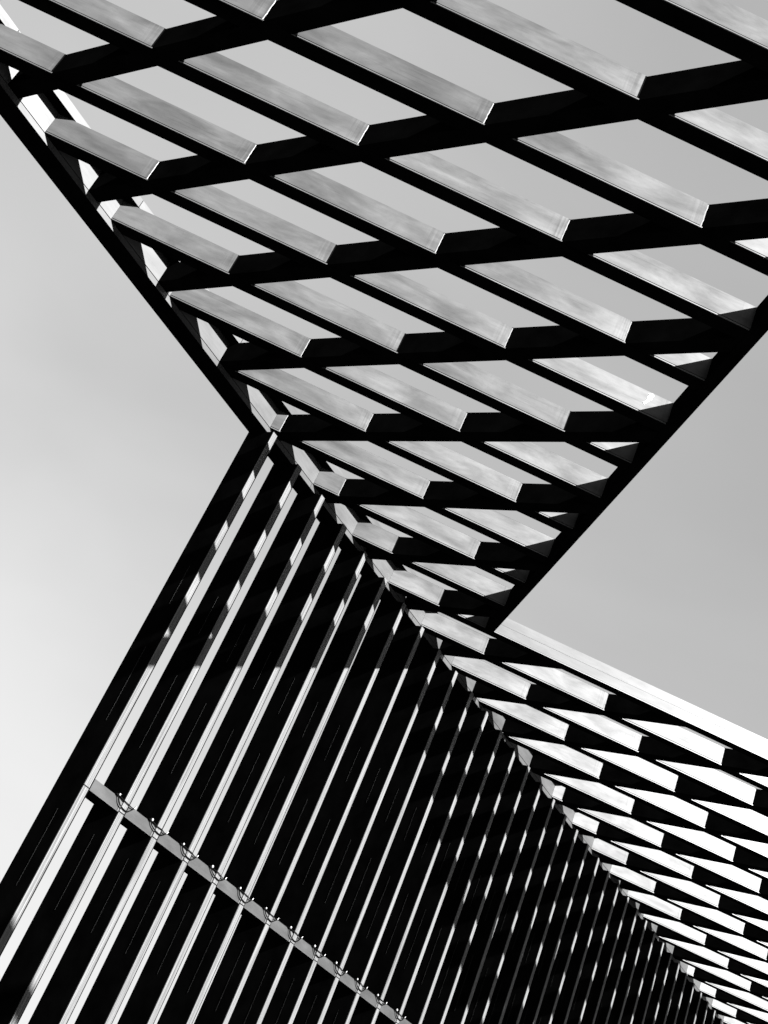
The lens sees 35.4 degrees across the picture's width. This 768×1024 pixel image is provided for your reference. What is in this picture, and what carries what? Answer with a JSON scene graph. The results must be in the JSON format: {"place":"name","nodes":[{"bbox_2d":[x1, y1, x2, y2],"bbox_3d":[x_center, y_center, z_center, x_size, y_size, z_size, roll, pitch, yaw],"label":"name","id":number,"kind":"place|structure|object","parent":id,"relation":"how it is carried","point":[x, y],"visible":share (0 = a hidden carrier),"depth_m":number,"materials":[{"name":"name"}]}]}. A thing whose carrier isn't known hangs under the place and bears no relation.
{"place":"outdoors","nodes":[
{"label":"outdoors","id":0,"kind":"place"},
{"bbox_2d":[0,432,721,1023],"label":"slatted screen","id":1,"kind":"object","parent":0,"point":[428,860],"visible":1,"depth_m":16.72,"materials":[{"name":"paint"}]},
{"bbox_2d":[116,793,136,811],"bbox_3d":[-2.934,3.308,13.645,0.026,0.132,0.378,2,-36,35],"label":"wire loop","id":2,"kind":"object","parent":1,"relation":"attached to","point":[125,801],"visible":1,"depth_m":13.61,"materials":[{"name":"black metal"}]},
{"bbox_2d":[149,818,167,835],"bbox_3d":[-2.645,3.695,14.085,0.028,0.112,0.390,2,-36,35],"label":"wire loop","id":3,"kind":"object","parent":1,"relation":"attached to","point":[151,820],"visible":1,"depth_m":14.05,"materials":[{"name":"black metal"}]},
{"bbox_2d":[181,843,198,859],"bbox_3d":[-2.358,4.104,14.520,0.026,0.124,0.386,2,-36,35],"label":"wire loop","id":4,"kind":"object","parent":1,"relation":"attached to","point":[183,844],"visible":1,"depth_m":14.49,"materials":[{"name":"black metal"}]},
{"bbox_2d":[209,865,226,880],"bbox_3d":[-2.070,4.497,14.959,0.029,0.115,0.394,2,-36,35],"label":"wire loop","id":5,"kind":"object","parent":1,"relation":"attached to","point":[212,866],"visible":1,"depth_m":14.92,"materials":[{"name":"black metal"}]},
{"bbox_2d":[237,887,253,902],"bbox_3d":[-1.783,4.909,15.392,0.026,0.132,0.388,2,-36,35],"label":"wire loop","id":6,"kind":"object","parent":1,"relation":"attached to","point":[245,894],"visible":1,"depth_m":15.37,"materials":[{"name":"black metal"}]},
{"bbox_2d":[263,907,278,921],"bbox_3d":[-1.494,5.306,15.830,0.026,0.119,0.393,2,-36,35],"label":"wire loop","id":7,"kind":"object","parent":1,"relation":"attached to","point":[271,914],"visible":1,"depth_m":15.80,"materials":[{"name":"black metal"}]},
{"bbox_2d":[288,926,302,941],"bbox_3d":[-1.209,5.713,16.266,0.028,0.141,0.390,2,-36,35],"label":"wire loop","id":8,"kind":"object","parent":1,"relation":"attached to","point":[290,927],"visible":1,"depth_m":16.23,"materials":[{"name":"black metal"}]},
{"bbox_2d":[312,945,325,957],"bbox_3d":[-0.912,6.109,16.715,0.028,0.115,0.374,2,-36,35],"label":"wire loop","id":9,"kind":"object","parent":1,"relation":"attached to","point":[314,946],"visible":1,"depth_m":16.68,"materials":[{"name":"black metal"}]},
{"bbox_2d":[334,962,346,975],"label":"wire loop","id":10,"kind":"object","parent":1,"relation":"attached to","point":[340,968],"visible":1,"depth_m":17.12,"materials":[{"name":"black metal"}]},
{"bbox_2d":[355,978,367,991],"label":"wire loop","id":11,"kind":"object","parent":1,"relation":"attached to","point":[361,984],"visible":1,"depth_m":17.54,"materials":[{"name":"black metal"}]},
{"bbox_2d":[376,994,386,1005],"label":"wire loop","id":12,"kind":"object","parent":1,"relation":"attached to","point":[380,999],"visible":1,"depth_m":17.99,"materials":[{"name":"black metal"}]},
{"bbox_2d":[0,0,767,1023],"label":"lattice canopy","id":13,"kind":"object","parent":1,"relation":"on","point":[688,874],"visible":0.99,"depth_m":12.90,"materials":[{"name":"metal"}]},
{"bbox_2d":[643,393,654,403],"bbox_3d":[2.808,-1.197,12.778,0.091,0.171,0.005,25,-29,0],"label":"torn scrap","id":14,"kind":"object","parent":13,"relation":"attached to","point":[650,396],"visible":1,"depth_m":12.79,"materials":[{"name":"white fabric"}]},
{"bbox_2d":[395,1009,405,1020],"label":"wire loop","id":15,"kind":"object","parent":1,"relation":"attached to","point":[400,1014],"visible":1,"depth_m":18.43,"materials":[{"name":"black metal"}]},
{"bbox_2d":[0,0,767,1023],"label":"sky","id":16,"kind":"structure","parent":0,"point":[115,445],"materials":[{"name":"grey"}]}
]}

